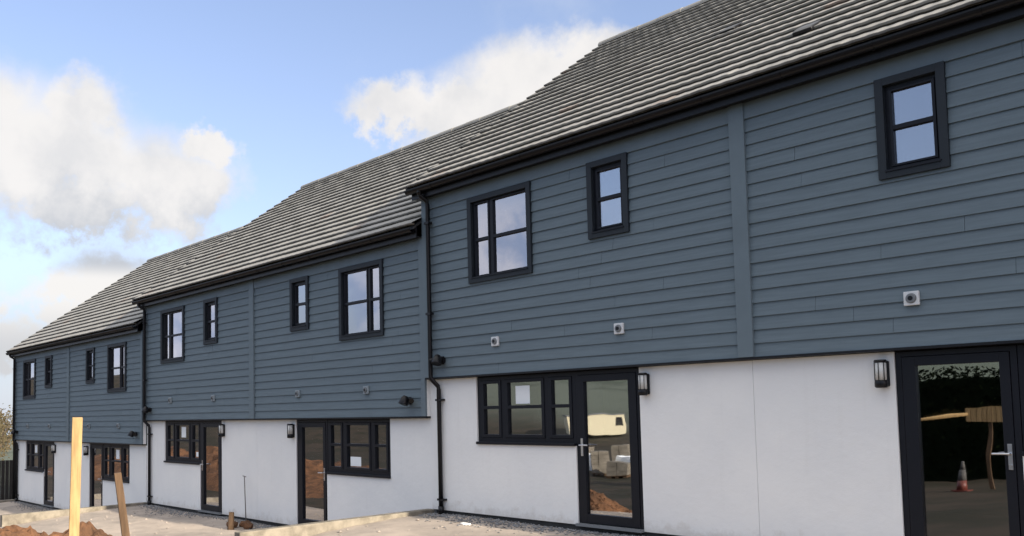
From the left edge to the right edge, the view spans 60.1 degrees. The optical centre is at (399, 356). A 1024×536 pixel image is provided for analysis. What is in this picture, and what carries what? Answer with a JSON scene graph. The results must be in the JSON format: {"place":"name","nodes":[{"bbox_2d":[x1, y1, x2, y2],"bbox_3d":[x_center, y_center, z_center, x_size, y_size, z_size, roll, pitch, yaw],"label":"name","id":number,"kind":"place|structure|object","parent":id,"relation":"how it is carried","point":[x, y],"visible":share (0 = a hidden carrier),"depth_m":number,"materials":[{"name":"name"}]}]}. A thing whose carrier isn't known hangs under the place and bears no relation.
{"place":"outdoors","nodes":[
{"label":"outdoors","id":0,"kind":"place"},
{"bbox_2d":[0,438,12,499],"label":"ground","id":1,"kind":"structure","parent":0,"point":[9,454],"depth_m":129.73,"materials":[{"name":"green plant"}]},
{"bbox_2d":[0,431,9,459],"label":"tree","id":2,"kind":"object","parent":1,"relation":"on","point":[1,445],"visible":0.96,"depth_m":53.52,"materials":[{"name":"green plant"}]},
{"bbox_2d":[0,460,12,499],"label":"panel fence","id":3,"kind":"object","parent":1,"relation":"on","point":[6,475],"visible":0.03,"depth_m":33.26,"materials":[{"name":"grey wood"}]},
{"bbox_2d":[0,408,12,459],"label":"tree","id":4,"kind":"object","parent":1,"relation":"on","point":[4,446],"visible":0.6,"depth_m":56.63,"materials":[{"name":"green plant"}]},
{"bbox_2d":[0,405,12,455],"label":"tree","id":5,"kind":"object","parent":1,"relation":"on","point":[5,428],"visible":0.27,"depth_m":69.94,"materials":[{"name":"green plant"}]},
{"bbox_2d":[0,499,14,502],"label":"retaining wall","id":6,"kind":"structure","parent":1,"relation":"on","point":[9,500],"depth_m":29.16,"materials":[{"name":"concrete"}]},
{"bbox_2d":[0,521,111,535],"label":"soil heap","id":7,"kind":"object","parent":1,"relation":"on","point":[88,528],"visible":0.9,"depth_m":11.44,"materials":[{"name":"brown soil"}]},
{"bbox_2d":[69,417,82,535],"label":"timber post","id":8,"kind":"object","parent":1,"relation":"on","point":[75,480],"visible":1,"depth_m":7.96,"materials":[{"name":"brown wood"}]},
{"bbox_2d":[114,472,129,535],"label":"timber stake","id":9,"kind":"object","parent":1,"relation":"on","point":[123,518],"visible":1,"depth_m":8.57,"materials":[{"name":"brown wood"}]},
{"bbox_2d":[6,226,242,509],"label":"terraced block","id":10,"kind":"structure","parent":1,"relation":"on","point":[84,360],"depth_m":25.54,"materials":[{"name":"plaster"},{"name":"concrete tile"},{"name":"painted weatherboard"}]},
{"bbox_2d":[23,359,35,398],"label":"window","id":11,"kind":"structure","parent":10,"relation":"in","point":[29,366],"depth_m":28.45,"materials":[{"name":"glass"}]},
{"bbox_2d":[24,441,44,472],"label":"window","id":12,"kind":"structure","parent":10,"relation":"in","point":[35,449],"depth_m":28.06,"materials":[{"name":"black glass"}]},
{"bbox_2d":[43,443,53,505],"bbox_3d":[-10.802,3.630,26.923,0.136,1.882,0.875,2,-5,-40],"label":"door","id":13,"kind":"structure","parent":10,"relation":"in","point":[48,472],"depth_m":27.03,"materials":[{"name":"black glass"}]},
{"bbox_2d":[44,355,52,387],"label":"window","id":14,"kind":"structure","parent":10,"relation":"in","point":[48,359],"depth_m":27.03,"materials":[{"name":"glass"}]},
{"bbox_2d":[85,347,94,383],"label":"window","id":15,"kind":"structure","parent":10,"relation":"in","point":[90,352],"depth_m":24.35,"materials":[{"name":"glass"}]},
{"bbox_2d":[90,445,102,506],"bbox_3d":[-8.320,3.391,23.948,0.136,1.882,0.875,2,-5,-40],"label":"door","id":16,"kind":"structure","parent":10,"relation":"in","point":[96,457],"depth_m":24.03,"materials":[{"name":"black glass"}]},
{"bbox_2d":[101,444,129,482],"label":"window","id":17,"kind":"structure","parent":10,"relation":"in","point":[116,456],"depth_m":22.97,"materials":[{"name":"black glass"}]},
{"bbox_2d":[107,342,126,392],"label":"window","id":18,"kind":"structure","parent":10,"relation":"in","point":[116,353],"depth_m":22.88,"materials":[{"name":"glass"}]},
{"bbox_2d":[132,102,520,526],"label":"terraced block","id":19,"kind":"structure","parent":1,"relation":"on","point":[283,356],"depth_m":16.82,"materials":[{"name":"plaster"},{"name":"concrete tile"},{"name":"painted weatherboard"}]},
{"bbox_2d":[160,306,184,363],"bbox_3d":[-5.266,-0.485,20.380,0.152,1.259,1.222,2,-5,-40],"label":"window","id":20,"kind":"structure","parent":19,"relation":"in","point":[172,326],"depth_m":20.45,"materials":[{"name":"glass"}]},
{"bbox_2d":[163,421,200,464],"bbox_3d":[-4.976,1.974,20.053,0.130,0.966,1.799,2,-5,-40],"label":"window","id":21,"kind":"structure","parent":19,"relation":"in","point":[183,441],"depth_m":20.06,"materials":[{"name":"black glass"}]},
{"bbox_2d":[203,297,217,344],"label":"window","id":22,"kind":"structure","parent":19,"relation":"in","point":[210,306],"depth_m":19.02,"materials":[{"name":"glass"}]},
{"bbox_2d":[200,423,221,511],"bbox_3d":[-4.088,2.397,18.938,0.136,1.882,0.875,2,-5,-40],"label":"door","id":23,"kind":"structure","parent":19,"relation":"in","point":[211,443],"depth_m":19.02,"materials":[{"name":"black glass"}]},
{"bbox_2d":[289,275,309,331],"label":"window","id":24,"kind":"structure","parent":19,"relation":"in","point":[299,299],"depth_m":16.33,"materials":[{"name":"glass"}]},
{"bbox_2d":[298,423,326,523],"bbox_3d":[-1.606,2.158,15.963,0.136,1.882,0.875,2,-5,-40],"label":"door","id":25,"kind":"structure","parent":19,"relation":"in","point":[312,436],"depth_m":16.03,"materials":[{"name":"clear glass"}]},
{"bbox_2d":[326,419,390,478],"bbox_3d":[-0.708,1.562,14.937,0.130,0.966,1.799,2,-5,-40],"label":"window","id":26,"kind":"structure","parent":19,"relation":"in","point":[354,449],"depth_m":14.93,"materials":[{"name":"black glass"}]},
{"bbox_2d":[338,259,384,340],"bbox_3d":[-0.634,-0.931,14.828,0.152,1.259,1.222,2,-5,-40],"label":"window","id":27,"kind":"structure","parent":19,"relation":"in","point":[360,286],"depth_m":14.87,"materials":[{"name":"glass"}]},
{"bbox_2d":[234,509,433,535],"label":"retaining wall","id":28,"kind":"structure","parent":1,"relation":"on","point":[309,529],"depth_m":12.03,"materials":[{"name":"concrete"}]},
{"bbox_2d":[404,0,1023,535],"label":"terraced block","id":29,"kind":"structure","parent":1,"relation":"on","point":[726,268],"depth_m":9.87,"materials":[{"name":"plaster"},{"name":"concrete tile"},{"name":"blue painted wood"}]},
{"bbox_2d":[466,181,532,283],"bbox_3d":[1.425,-1.719,12.376,0.152,1.259,1.222,2,-5,-40],"label":"window","id":30,"kind":"structure","parent":29,"relation":"in","point":[499,222],"depth_m":12.39,"materials":[{"name":"glass"}]},
{"bbox_2d":[476,372,576,445],"bbox_3d":[1.715,0.739,12.049,0.130,0.966,1.799,2,-5,-40],"label":"window","id":31,"kind":"structure","parent":29,"relation":"in","point":[530,409],"depth_m":12.01,"materials":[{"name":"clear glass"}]},
{"bbox_2d":[586,152,629,239],"bbox_3d":[2.624,-1.990,10.946,0.152,0.984,0.611,2,-5,-40],"label":"window","id":32,"kind":"structure","parent":29,"relation":"in","point":[608,213],"depth_m":10.97,"materials":[{"name":"glass"}]},
{"bbox_2d":[578,372,640,527],"bbox_3d":[2.603,1.162,10.933,0.136,1.882,0.875,2,-5,-40],"label":"door","id":33,"kind":"structure","parent":29,"relation":"in","point":[599,498],"depth_m":11.06,"materials":[{"name":"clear glass"}]},
{"bbox_2d":[873,61,950,180],"bbox_3d":[4.853,-2.204,8.274,0.152,0.984,0.611,2,-5,-40],"label":"window","id":34,"kind":"structure","parent":29,"relation":"in","point":[933,74],"depth_m":8.28,"materials":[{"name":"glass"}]},
{"bbox_2d":[901,351,1020,535],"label":"door","id":35,"kind":"structure","parent":29,"relation":"in","point":[910,365],"depth_m":8.18,"materials":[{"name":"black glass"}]},
{"bbox_2d":[1017,344,1023,455],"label":"window","id":36,"kind":"structure","parent":29,"relation":"in","point":[1020,348],"depth_m":7.61,"materials":[{"name":"black glass"}]},
{"bbox_2d":[0,502,48,514],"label":"path","id":37,"kind":"structure","parent":0,"point":[12,507],"depth_m":26.85,"materials":[{"name":"concrete"}]},
{"bbox_2d":[10,501,57,511],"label":"gravel","id":38,"kind":"structure","parent":37,"relation":"on","point":[41,508],"depth_m":27.21,"materials":[{"name":"grey gravel"}]},
{"bbox_2d":[0,502,146,526],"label":"retaining wall","id":39,"kind":"structure","parent":37,"relation":"on","point":[13,519],"depth_m":19.75,"materials":[{"name":"concrete"}]},
{"bbox_2d":[7,505,489,535],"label":"debris","id":40,"kind":"object","parent":37,"relation":"on","point":[340,531],"visible":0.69,"depth_m":17.87,"materials":[{"name":"concrete"}]},
{"bbox_2d":[0,505,273,535],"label":"path","id":41,"kind":"structure","parent":0,"point":[110,525],"depth_m":18.03,"materials":[{"name":"concrete"}]},
{"bbox_2d":[134,504,276,529],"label":"gravel","id":42,"kind":"structure","parent":41,"relation":"on","point":[156,507],"depth_m":19.07,"materials":[{"name":"grey gravel"}]},
{"bbox_2d":[227,512,234,529],"bbox_3d":[-3.222,3.174,16.676,0.145,0.404,0.154,2,-5,-40],"label":"wood stump","id":43,"kind":"object","parent":41,"relation":"on","point":[230,526],"visible":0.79,"depth_m":16.61,"materials":[{"name":"brown wood"}]},
{"bbox_2d":[243,476,246,520],"bbox_3d":[-3.106,2.890,17.499,0.029,0.996,0.153,2,-5,-35],"label":"metal rod","id":44,"kind":"object","parent":41,"relation":"on","point":[245,497],"visible":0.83,"depth_m":17.48,"materials":[{"name":"grey metal"}]},
{"bbox_2d":[242,522,252,528],"bbox_3d":[-2.887,3.238,16.649,0.182,0.152,0.321,2,-5,-40],"label":"rubble lump","id":45,"kind":"object","parent":41,"relation":"on","point":[247,525],"visible":0.96,"depth_m":16.58,"materials":[{"name":"brown stone"}]},
{"bbox_2d":[0,0,699,434],"label":"sky","id":46,"kind":"structure","parent":0,"point":[133,132],"materials":[{"name":"blue"}]},
{"bbox_2d":[312,514,610,535],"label":"path","id":47,"kind":"structure","parent":0,"point":[401,526],"depth_m":11.82,"materials":[{"name":"concrete"}]},
{"bbox_2d":[418,512,643,535],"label":"gravel","id":48,"kind":"structure","parent":0,"point":[541,529],"depth_m":11.76,"materials":[{"name":"grey gravel"}]}
]}

